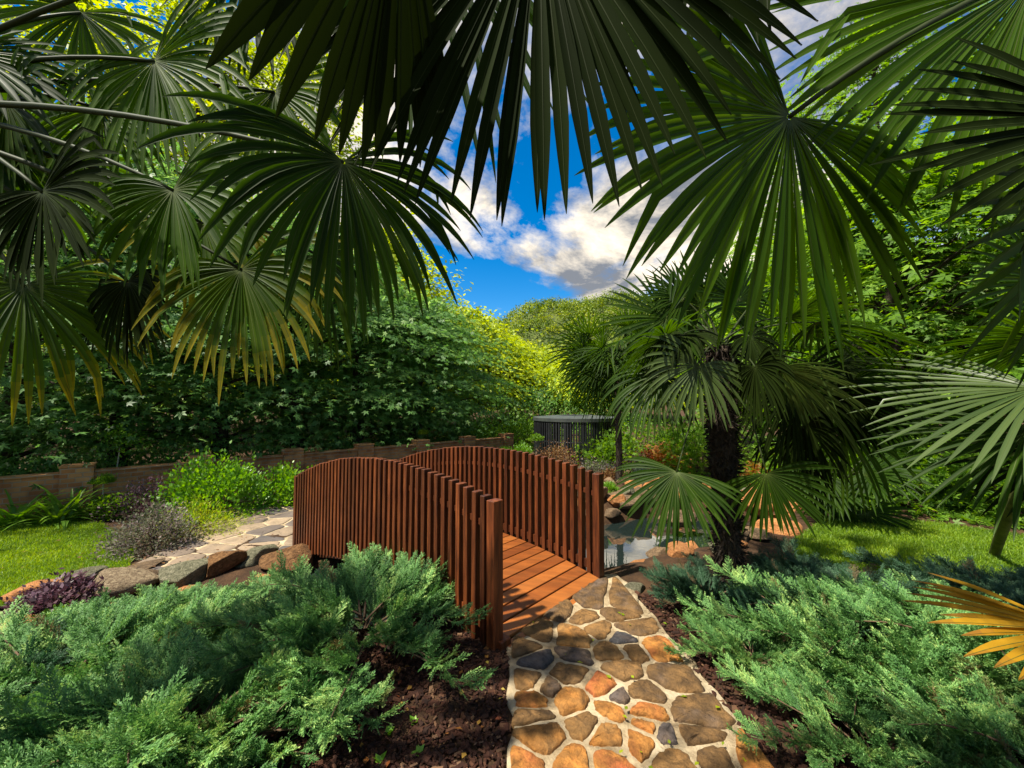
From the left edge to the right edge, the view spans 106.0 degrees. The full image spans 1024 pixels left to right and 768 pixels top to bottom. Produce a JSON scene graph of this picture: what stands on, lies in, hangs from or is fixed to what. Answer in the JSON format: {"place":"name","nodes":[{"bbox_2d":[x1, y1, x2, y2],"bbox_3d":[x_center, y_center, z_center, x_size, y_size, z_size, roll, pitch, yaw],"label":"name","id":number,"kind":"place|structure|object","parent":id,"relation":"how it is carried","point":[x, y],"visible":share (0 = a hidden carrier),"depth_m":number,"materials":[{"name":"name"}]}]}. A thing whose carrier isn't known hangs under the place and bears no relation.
{"place":"outdoors","nodes":[
{"label":"outdoors","id":0,"kind":"place"},
{"bbox_2d":[0,518,138,605],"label":"lawn","id":1,"kind":"structure","parent":0,"point":[52,556],"depth_m":4.70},
{"bbox_2d":[0,102,374,404],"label":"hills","id":2,"kind":"structure","parent":0,"point":[5,250],"depth_m":42.59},
{"bbox_2d":[154,267,703,410],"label":"hillside woods","id":3,"kind":"object","parent":2,"relation":"on","point":[543,348],"visible":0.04,"depth_m":55.54,"materials":[{"name":"green plant"}]},
{"bbox_2d":[138,500,315,569],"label":"path","id":4,"kind":"structure","parent":0,"point":[273,521],"depth_m":5.26,"materials":[{"name":"stone"}]},
{"bbox_2d":[234,544,278,567],"bbox_3d":[-3.007,2.001,4.491,0.464,0.205,0.406,-5,2,-14],"label":"rock","id":5,"kind":"object","parent":4,"relation":"on","point":[254,554],"visible":0.73,"depth_m":4.40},
{"bbox_2d":[0,0,1015,322],"label":"sky","id":6,"kind":"structure","parent":0,"point":[572,254],"materials":[{"name":"blue"}]},
{"bbox_2d":[0,394,1023,767],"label":"ground","id":7,"kind":"structure","parent":0,"point":[628,572],"depth_m":3.63,"materials":[{"name":"soil"}]},
{"bbox_2d":[0,440,54,475],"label":"understorey bush","id":8,"kind":"object","parent":7,"relation":"on","point":[9,467],"visible":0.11,"depth_m":6.61,"materials":[{"name":"green plant"}]},
{"bbox_2d":[1,579,71,602],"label":"rock","id":9,"kind":"object","parent":7,"relation":"on","point":[11,594],"visible":0.36,"depth_m":3.58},
{"bbox_2d":[0,489,85,526],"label":"strappy plant","id":10,"kind":"object","parent":7,"relation":"on","point":[14,512],"visible":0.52,"depth_m":5.76,"materials":[{"name":"green plant"}]},
{"bbox_2d":[0,663,86,737],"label":"juniper","id":11,"kind":"object","parent":7,"relation":"on","point":[15,688],"visible":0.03,"depth_m":2.04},
{"bbox_2d":[0,438,97,498],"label":"understorey bush","id":12,"kind":"object","parent":7,"relation":"on","point":[42,468],"visible":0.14,"depth_m":6.75,"materials":[{"name":"green plant"}]},
{"bbox_2d":[0,567,107,621],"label":"groundcover plant","id":13,"kind":"object","parent":7,"relation":"on","point":[39,599],"visible":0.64,"depth_m":3.44,"materials":[{"name":"purple plant"}]},
{"bbox_2d":[0,481,125,531],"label":"strappy plant","id":14,"kind":"object","parent":7,"relation":"on","point":[58,512],"visible":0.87,"depth_m":5.89,"materials":[{"name":"green plant"}]},
{"bbox_2d":[0,388,143,469],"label":"understorey bush","id":15,"kind":"object","parent":7,"relation":"on","point":[59,444],"visible":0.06,"depth_m":9.54,"materials":[{"name":"green plant"}]},
{"bbox_2d":[0,595,161,709],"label":"juniper","id":16,"kind":"object","parent":7,"relation":"on","point":[49,658],"visible":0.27,"depth_m":2.42,"materials":[{"name":"plant"}]},
{"bbox_2d":[74,565,107,584],"bbox_3d":[-4.466,2.014,4.075,0.215,0.173,0.285,0,-3,7],"label":"rock","id":17,"kind":"object","parent":7,"relation":"on","point":[96,570],"visible":0.45,"depth_m":4.05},
{"bbox_2d":[87,472,117,514],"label":"lollipop tree","id":18,"kind":"object","parent":7,"relation":"on","point":[107,478],"visible":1,"depth_m":6.40,"materials":[{"name":"green plant"}]},
{"bbox_2d":[53,440,161,468],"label":"understorey bush","id":19,"kind":"object","parent":7,"relation":"on","point":[98,464],"visible":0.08,"depth_m":7.56,"materials":[{"name":"green plant"}]},
{"bbox_2d":[75,491,148,521],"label":"leafy bush","id":20,"kind":"object","parent":7,"relation":"on","point":[100,501],"visible":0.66,"depth_m":6.19,"materials":[{"name":"green plant"}]},
{"bbox_2d":[0,0,242,446],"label":"sunlit tree","id":21,"kind":"object","parent":7,"relation":"on","point":[89,4],"visible":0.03,"depth_m":16.23,"materials":[{"name":"green plant"}]},
{"bbox_2d":[90,412,155,466],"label":"sapling","id":22,"kind":"object","parent":7,"relation":"on","point":[124,440],"visible":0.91,"depth_m":7.14,"materials":[{"name":"green plant"}]},
{"bbox_2d":[1,580,245,669],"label":"juniper","id":23,"kind":"object","parent":7,"relation":"on","point":[149,588],"visible":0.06,"depth_m":3.15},
{"bbox_2d":[91,567,159,599],"bbox_3d":[-3.847,1.972,3.804,0.554,0.270,0.460,4,-7,21],"label":"rock","id":24,"kind":"object","parent":7,"relation":"on","point":[116,581],"visible":0.81,"depth_m":3.71,"materials":[{"name":"stone"}]},
{"bbox_2d":[90,472,171,521],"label":"flowering shrub","id":25,"kind":"object","parent":7,"relation":"on","point":[141,505],"visible":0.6,"depth_m":6.18,"materials":[{"name":"purple plant"}]},
{"bbox_2d":[0,92,275,501],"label":"leafy tree","id":26,"kind":"object","parent":7,"relation":"on","point":[3,406],"visible":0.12,"depth_m":7.47,"materials":[{"name":"green plant"}]},
{"bbox_2d":[0,664,279,767],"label":"juniper","id":27,"kind":"object","parent":7,"relation":"on","point":[162,692],"visible":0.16,"depth_m":1.66,"materials":[{"name":"plant"}]},
{"bbox_2d":[0,575,285,735],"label":"juniper","id":28,"kind":"object","parent":7,"relation":"on","point":[131,617],"visible":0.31,"depth_m":2.59,"materials":[{"name":"plant"}]},
{"bbox_2d":[86,493,214,563],"bbox_3d":[-4.655,1.783,4.960,1.400,0.707,1.206,0,-3,0],"label":"flowering shrub","id":29,"kind":"object","parent":7,"relation":"on","point":[164,527],"visible":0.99,"depth_m":4.89,"materials":[{"name":"grey plant"}]},
{"bbox_2d":[73,380,234,466],"bbox_3d":[-9.972,1.061,10.647,3.647,2.837,3.084,0,-3,0],"label":"understorey bush","id":30,"kind":"object","parent":7,"relation":"on","point":[155,442],"visible":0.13,"depth_m":10.43,"materials":[{"name":"green plant"}]},
{"bbox_2d":[4,0,307,445],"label":"sunlit tree","id":31,"kind":"object","parent":7,"relation":"on","point":[168,4],"visible":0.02,"depth_m":16.31,"materials":[{"name":"green plant"}]},
{"bbox_2d":[0,124,347,478],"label":"leafy tree","id":32,"kind":"object","parent":7,"relation":"on","point":[117,415],"visible":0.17,"depth_m":7.94,"materials":[{"name":"green plant"}]},
{"bbox_2d":[127,435,224,465],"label":"understorey bush","id":33,"kind":"object","parent":7,"relation":"on","point":[170,460],"visible":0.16,"depth_m":7.83,"materials":[{"name":"green plant"}]},
{"bbox_2d":[158,558,207,589],"bbox_3d":[-3.435,1.987,4.039,0.371,0.265,0.516,-1,-3,12],"label":"rock","id":34,"kind":"object","parent":7,"relation":"on","point":[185,573],"visible":0.84,"depth_m":3.93,"materials":[{"name":"stone"}]},
{"bbox_2d":[37,570,362,688],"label":"juniper","id":35,"kind":"object","parent":7,"relation":"on","point":[186,600],"visible":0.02,"depth_m":3.10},
{"bbox_2d":[145,493,254,541],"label":"leafy bush","id":36,"kind":"object","parent":7,"relation":"on","point":[202,527],"visible":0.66,"depth_m":5.58,"materials":[{"name":"green plant"}]},
{"bbox_2d":[0,162,406,469],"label":"leafy tree","id":37,"kind":"object","parent":7,"relation":"on","point":[221,427],"visible":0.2,"depth_m":8.20,"materials":[{"name":"green plant"}]},
{"bbox_2d":[0,601,407,767],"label":"juniper","id":38,"kind":"object","parent":7,"relation":"on","point":[92,705],"visible":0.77,"depth_m":1.71,"materials":[{"name":"plant"}]},
{"bbox_2d":[139,440,291,524],"bbox_3d":[-4.971,1.613,6.553,2.176,1.303,1.777,0,-3,0],"label":"leafy bush","id":39,"kind":"object","parent":7,"relation":"on","point":[226,479],"visible":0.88,"depth_m":6.34,"materials":[{"name":"green plant"}]},
{"bbox_2d":[206,550,246,578],"bbox_3d":[-3.204,1.961,4.290,0.309,0.237,0.401,-2,-3,36],"label":"rock","id":40,"kind":"object","parent":7,"relation":"on","point":[221,562],"visible":0.94,"depth_m":4.18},
{"bbox_2d":[183,373,288,456],"bbox_3d":[-8.472,0.951,11.963,3.312,3.256,3.164,0,-3,0],"label":"understorey bush","id":41,"kind":"object","parent":7,"relation":"on","point":[243,418],"visible":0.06,"depth_m":11.79,"materials":[{"name":"green plant"}]},
{"bbox_2d":[0,0,482,426],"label":"fan palm","id":42,"kind":"object","parent":7,"relation":"on","point":[65,169],"visible":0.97,"depth_m":1.48,"materials":[{"name":"green plant"}]},
{"bbox_2d":[207,430,281,457],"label":"understorey bush","id":43,"kind":"object","parent":7,"relation":"on","point":[260,448],"visible":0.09,"depth_m":9.12,"materials":[{"name":"green plant"}]},
{"bbox_2d":[0,433,513,518],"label":"brick wall","id":44,"kind":"structure","parent":7,"relation":"on","point":[66,479],"depth_m":6.98,"materials":[{"name":"brick"}]},
{"bbox_2d":[45,206,476,461],"bbox_3d":[-6.192,-1.139,11.252,10.639,7.431,11.505,0,-3,0],"label":"leafy tree","id":45,"kind":"object","parent":7,"relation":"on","point":[293,402],"visible":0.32,"depth_m":10.07,"materials":[{"name":"green plant"}]},
{"bbox_2d":[109,30,414,431],"bbox_3d":[-11.403,-7.858,19.635,14.118,21.250,13.352,0,-3,0],"label":"sunlit tree","id":46,"kind":"object","parent":7,"relation":"on","point":[279,65],"visible":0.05,"depth_m":18.26,"materials":[{"name":"green plant"}]},
{"bbox_2d":[257,460,315,508],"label":"leafy bush","id":47,"kind":"object","parent":7,"relation":"on","point":[286,483],"visible":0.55,"depth_m":7.02,"materials":[{"name":"green plant"}]},
{"bbox_2d":[258,543,314,573],"bbox_3d":[-2.578,1.981,4.411,0.561,0.248,0.563,1,-3,-22],"label":"rock","id":48,"kind":"object","parent":7,"relation":"on","point":[292,553],"visible":0.69,"depth_m":4.33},
{"bbox_2d":[261,389,349,453],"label":"understorey bush","id":49,"kind":"object","parent":7,"relation":"on","point":[340,428],"visible":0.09,"depth_m":12.50,"materials":[{"name":"green plant"}]},
{"bbox_2d":[188,614,510,767],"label":"mulch","id":50,"kind":"object","parent":7,"relation":"on","point":[414,760],"visible":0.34,"depth_m":1.90,"materials":[{"name":"brown soil"}]},
{"bbox_2d":[158,541,497,754],"bbox_3d":[-1.071,1.425,2.388,2.004,0.503,2.054,1,-3,-17],"label":"juniper","id":51,"kind":"object","parent":50,"relation":"on","point":[376,585],"visible":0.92,"depth_m":2.34,"materials":[{"name":"plant"}]},
{"bbox_2d":[254,646,504,766],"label":"fallen leaves","id":52,"kind":"object","parent":50,"relation":"on","point":[366,759],"visible":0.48,"depth_m":2.02,"materials":[{"name":"red plant"}]},
{"bbox_2d":[178,251,535,452],"bbox_3d":[-4.568,-0.750,12.875,10.534,6.769,11.159,0,-3,0],"label":"leafy tree","id":53,"kind":"object","parent":7,"relation":"on","point":[372,394],"visible":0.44,"depth_m":11.03,"materials":[{"name":"green plant"}]},
{"bbox_2d":[316,388,408,450],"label":"understorey bush","id":54,"kind":"object","parent":7,"relation":"on","point":[379,432],"visible":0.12,"depth_m":13.62,"materials":[{"name":"green plant"}]},
{"bbox_2d":[235,212,511,439],"bbox_3d":[-5.797,-2.498,17.862,11.665,10.540,10.862,0,-3,0],"label":"sunlit tree","id":55,"kind":"object","parent":7,"relation":"on","point":[430,263],"visible":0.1,"depth_m":17.46,"materials":[{"name":"green plant"}]},
{"bbox_2d":[231,288,548,450],"bbox_3d":[-3.443,-0.240,13.884,10.319,5.865,9.693,0,-3,0],"label":"leafy tree","id":56,"kind":"object","parent":7,"relation":"on","point":[434,416],"visible":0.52,"depth_m":12.54,"materials":[{"name":"green plant"}]},
{"bbox_2d":[375,428,432,446],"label":"understorey bush","id":57,"kind":"object","parent":7,"relation":"on","point":[401,441],"visible":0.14,"depth_m":11.70,"materials":[{"name":"green plant"}]},
{"bbox_2d":[292,446,603,651],"bbox_3d":[-0.987,1.450,4.157,3.884,1.493,1.365,-3,-4,43],"label":"footbridge","id":58,"kind":"object","parent":7,"relation":"on","point":[514,539],"visible":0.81,"depth_m":3.44,"materials":[{"name":"brown wood"}]},
{"bbox_2d":[343,300,568,428],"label":"sunlit tree","id":59,"kind":"object","parent":7,"relation":"on","point":[486,331],"visible":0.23,"depth_m":19.85,"materials":[{"name":"green plant"}]},
{"bbox_2d":[429,387,501,441],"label":"understorey bush","id":60,"kind":"object","parent":7,"relation":"on","point":[467,417],"visible":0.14,"depth_m":16.00,"materials":[{"name":"green plant"}]},
{"bbox_2d":[441,416,494,440],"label":"understorey bush","id":61,"kind":"object","parent":7,"relation":"on","point":[465,432],"visible":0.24,"depth_m":12.84,"materials":[{"name":"green plant"}]},
{"bbox_2d":[443,421,519,447],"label":"understorey bush","id":62,"kind":"object","parent":7,"relation":"on","point":[481,435],"visible":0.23,"depth_m":12.94,"materials":[{"name":"green plant"}]},
{"bbox_2d":[462,372,530,436],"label":"understorey bush","id":63,"kind":"object","parent":7,"relation":"on","point":[503,411],"visible":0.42,"depth_m":17.34,"materials":[{"name":"green plant"}]},
{"bbox_2d":[477,417,533,446],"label":"understorey bush","id":64,"kind":"object","parent":7,"relation":"on","point":[510,426],"visible":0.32,"depth_m":13.74,"materials":[{"name":"green plant"}]},
{"bbox_2d":[205,0,818,225],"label":"fan palm","id":65,"kind":"object","parent":7,"relation":"on","point":[370,46],"visible":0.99,"depth_m":0.65,"materials":[{"name":"green plant"}]},
{"bbox_2d":[472,329,559,418],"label":"sunlit tree","id":66,"kind":"object","parent":7,"relation":"on","point":[540,359],"visible":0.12,"depth_m":23.54,"materials":[{"name":"green plant"}]},
{"bbox_2d":[495,407,546,449],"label":"understorey bush","id":67,"kind":"object","parent":7,"relation":"on","point":[526,423],"visible":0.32,"depth_m":14.27,"materials":[{"name":"green plant"}]},
{"bbox_2d":[492,373,562,435],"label":"understorey bush","id":68,"kind":"object","parent":7,"relation":"on","point":[540,397],"visible":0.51,"depth_m":18.40,"materials":[{"name":"green plant"}]},
{"bbox_2d":[534,438,581,467],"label":"leafy bush","id":69,"kind":"object","parent":7,"relation":"on","point":[556,450],"visible":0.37,"depth_m":9.21,"materials":[{"name":"orange plant"}]},
{"bbox_2d":[529,380,596,432],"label":"understorey bush","id":70,"kind":"object","parent":7,"relation":"on","point":[565,410],"visible":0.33,"depth_m":19.35,"materials":[{"name":"green plant"}]},
{"bbox_2d":[494,359,633,424],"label":"sunlit tree","id":71,"kind":"object","parent":7,"relation":"on","point":[553,369],"visible":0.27,"depth_m":20.82,"materials":[{"name":"green plant"}]},
{"bbox_2d":[533,415,614,465],"bbox_3d":[1.875,1.579,11.437,2.500,1.309,2.500,0,-3,0],"label":"round enclosure","id":72,"kind":"object","parent":7,"relation":"on","point":[547,427],"visible":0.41,"depth_m":10.44,"materials":[{"name":"black metal"}]},
{"bbox_2d":[575,456,625,477],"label":"leafy bush","id":73,"kind":"object","parent":7,"relation":"on","point":[593,467],"visible":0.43,"depth_m":8.59,"materials":[{"name":"plant"}]},
{"bbox_2d":[567,422,654,473],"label":"understorey bush","id":74,"kind":"object","parent":7,"relation":"on","point":[607,452],"visible":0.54,"depth_m":9.90,"materials":[{"name":"green plant"}]},
{"bbox_2d":[544,294,694,480],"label":"fan palm","id":75,"kind":"object","parent":7,"relation":"on","point":[587,357],"visible":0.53,"depth_m":7.77,"materials":[{"name":"green plant"}]},
{"bbox_2d":[613,410,665,449],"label":"understorey bush","id":76,"kind":"object","parent":7,"relation":"on","point":[643,433],"visible":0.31,"depth_m":13.93,"materials":[{"name":"green plant"}]},
{"bbox_2d":[635,441,695,471],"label":"leafy bush","id":77,"kind":"object","parent":7,"relation":"on","point":[659,457],"visible":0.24,"depth_m":9.63,"materials":[{"name":"red plant"}]},
{"bbox_2d":[667,544,690,557],"bbox_3d":[1.705,1.734,3.947,0.222,0.137,0.238,-1,-3,33],"label":"pond rock","id":78,"kind":"object","parent":7,"relation":"on","point":[675,551],"visible":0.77,"depth_m":3.90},
{"bbox_2d":[650,409,751,481],"bbox_3d":[4.192,1.331,8.526,2.688,1.638,2.005,0,-3,0],"label":"understorey bush","id":79,"kind":"object","parent":7,"relation":"on","point":[690,448],"visible":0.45,"depth_m":8.46,"materials":[{"name":"green plant"}]},
{"bbox_2d":[755,518,802,535],"bbox_3d":[3.258,1.820,4.729,0.555,0.364,0.402,-5,1,15],"label":"rock","id":80,"kind":"object","parent":7,"relation":"on","point":[778,531],"visible":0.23,"depth_m":4.61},
{"bbox_2d":[594,244,974,600],"bbox_3d":[2.124,0.351,3.135,2.848,3.174,1.810,0,-3,0],"label":"fan palm","id":81,"kind":"object","parent":7,"relation":"on","point":[725,378],"visible":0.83,"depth_m":2.92,"materials":[{"name":"green plant"}]},
{"bbox_2d":[738,427,858,484],"bbox_3d":[5.588,1.413,7.625,2.670,1.265,1.858,0,-3,0],"label":"understorey bush","id":82,"kind":"object","parent":7,"relation":"on","point":[756,444],"visible":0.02,"depth_m":7.57,"materials":[{"name":"green plant"}]},
{"bbox_2d":[574,0,1023,680],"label":"fan palm","id":83,"kind":"object","parent":7,"relation":"on","point":[730,190],"visible":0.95,"depth_m":0.95,"materials":[{"name":"green plant"}]},
{"bbox_2d":[635,590,1023,767],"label":"mulch","id":84,"kind":"object","parent":7,"relation":"on","point":[790,757],"visible":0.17,"depth_m":1.98,"materials":[{"name":"brown soil"}]},
{"bbox_2d":[639,551,774,620],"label":"juniper","id":85,"kind":"object","parent":84,"relation":"on","point":[682,579],"visible":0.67,"depth_m":3.02,"materials":[{"name":"plant"}]},
{"bbox_2d":[664,606,815,705],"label":"juniper","id":86,"kind":"object","parent":84,"relation":"on","point":[714,636],"visible":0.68,"depth_m":2.27,"materials":[{"name":"plant"}]},
{"bbox_2d":[727,532,940,644],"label":"juniper","id":87,"kind":"object","parent":84,"relation":"on","point":[816,568],"visible":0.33,"depth_m":2.93,"materials":[{"name":"plant"}]},
{"bbox_2d":[673,555,1023,767],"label":"juniper","id":88,"kind":"object","parent":84,"relation":"on","point":[790,620],"visible":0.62,"depth_m":2.04,"materials":[{"name":"plant"}]},
{"bbox_2d":[712,653,1017,767],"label":"juniper","id":89,"kind":"object","parent":84,"relation":"on","point":[897,754],"visible":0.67,"depth_m":1.68,"materials":[{"name":"plant"}]},
{"bbox_2d":[795,568,1023,746],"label":"juniper","id":90,"kind":"object","parent":84,"relation":"on","point":[888,602],"visible":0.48,"depth_m":2.17,"materials":[{"name":"plant"}]},
{"bbox_2d":[798,616,1023,767],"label":"juniper","id":91,"kind":"object","parent":84,"relation":"on","point":[971,724],"visible":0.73,"depth_m":1.61,"materials":[{"name":"plant"}]},
{"bbox_2d":[748,432,912,513],"bbox_3d":[5.011,1.316,6.328,2.501,1.288,1.924,0,-3,0],"label":"understorey bush","id":92,"kind":"object","parent":7,"relation":"on","point":[767,463],"visible":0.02,"depth_m":6.26,"materials":[{"name":"green plant"}]},
{"bbox_2d":[677,227,1014,447],"bbox_3d":[7.988,-1.057,10.175,8.084,6.749,8.438,0,-3,0],"label":"star leaved tree","id":93,"kind":"object","parent":7,"relation":"on","point":[716,320],"visible":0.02,"depth_m":7.84,"materials":[{"name":"green plant"}]},
{"bbox_2d":[678,116,1023,488],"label":"star leaved tree","id":94,"kind":"object","parent":7,"relation":"on","point":[926,190],"visible":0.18,"depth_m":6.06,"materials":[{"name":"green plant"}]},
{"bbox_2d":[781,438,939,529],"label":"fan palm","id":95,"kind":"object","parent":7,"relation":"on","point":[880,512],"visible":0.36,"depth_m":4.63,"materials":[{"name":"green plant"}]},
{"bbox_2d":[703,0,1022,440],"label":"star leaved tree","id":96,"kind":"object","parent":7,"relation":"on","point":[865,114],"visible":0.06,"depth_m":10.50,"materials":[{"name":"green plant"}]},
{"bbox_2d":[773,98,1023,434],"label":"star leaved tree","id":97,"kind":"object","parent":7,"relation":"on","point":[959,323],"visible":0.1,"depth_m":6.67,"materials":[{"name":"green plant"}]},
{"bbox_2d":[839,417,997,526],"bbox_3d":[5.877,1.216,5.845,2.780,1.542,1.867,0,-3,0],"label":"understorey bush","id":98,"kind":"object","parent":7,"relation":"on","point":[942,472],"visible":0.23,"depth_m":5.41,"materials":[{"name":"green plant"}]},
{"bbox_2d":[840,213,1023,556],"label":"fan palm","id":99,"kind":"object","parent":7,"relation":"on","point":[988,462],"visible":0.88,"depth_m":2.39,"materials":[{"name":"green plant"}]},
{"bbox_2d":[912,412,1023,528],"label":"understorey bush","id":100,"kind":"object","parent":7,"relation":"on","point":[988,493],"visible":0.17,"depth_m":5.29,"materials":[{"name":"green plant"}]},
{"bbox_2d":[951,572,1023,635],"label":"juniper","id":101,"kind":"object","parent":7,"relation":"on","point":[1007,591],"visible":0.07,"depth_m":2.63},
{"bbox_2d":[280,513,751,633],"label":"pond water","id":102,"kind":"structure","parent":0,"point":[621,547],"depth_m":5.26,"materials":[{"name":"black liquid"}]},
{"bbox_2d":[506,574,773,767],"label":"path","id":103,"kind":"structure","parent":0,"point":[567,710],"depth_m":2.00,"materials":[{"name":"stone"}]},
{"bbox_2d":[498,232,1023,381],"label":"hills","id":104,"kind":"structure","parent":0,"point":[536,335],"depth_m":140.74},
{"bbox_2d":[491,281,858,385],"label":"hillside woods","id":105,"kind":"object","parent":104,"relation":"on","point":[583,306],"visible":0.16,"depth_m":147.74,"materials":[{"name":"green plant"}]},
{"bbox_2d":[789,516,1023,591],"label":"lawn","id":106,"kind":"structure","parent":0,"point":[879,546],"depth_m":4.02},
{"bbox_2d":[842,546,1023,609],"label":"juniper","id":107,"kind":"object","parent":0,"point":[962,570],"visible":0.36,"depth_m":3.03,"materials":[{"name":"plant"}]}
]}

